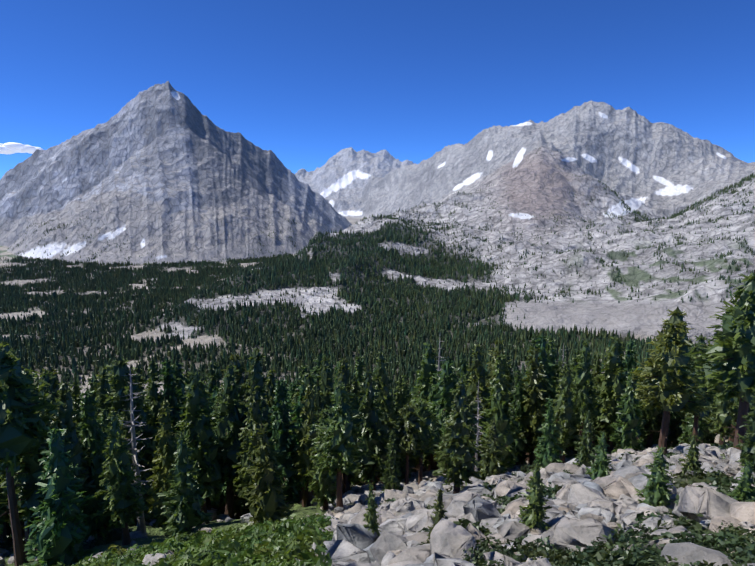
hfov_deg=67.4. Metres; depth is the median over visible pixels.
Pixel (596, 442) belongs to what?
trees
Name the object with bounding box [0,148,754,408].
forest
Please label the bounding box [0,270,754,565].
trees
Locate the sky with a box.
[0,0,754,178]
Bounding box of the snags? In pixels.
[119,340,564,533]
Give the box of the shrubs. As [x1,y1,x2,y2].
[0,434,754,565]
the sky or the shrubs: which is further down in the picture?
the shrubs
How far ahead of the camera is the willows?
22.87 m
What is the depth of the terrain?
2170.09 m
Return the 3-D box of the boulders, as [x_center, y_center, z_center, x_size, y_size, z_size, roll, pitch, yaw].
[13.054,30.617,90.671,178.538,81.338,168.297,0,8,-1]
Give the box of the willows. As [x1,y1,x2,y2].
[52,511,339,565]
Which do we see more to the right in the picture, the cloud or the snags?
the snags
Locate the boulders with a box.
[0,421,754,565]
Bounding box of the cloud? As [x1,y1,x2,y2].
[0,142,42,153]
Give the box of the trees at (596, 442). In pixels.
[409,369,674,467]
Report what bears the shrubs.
on the terrain
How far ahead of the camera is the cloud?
7718.17 m
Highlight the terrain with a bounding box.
[0,81,754,565]

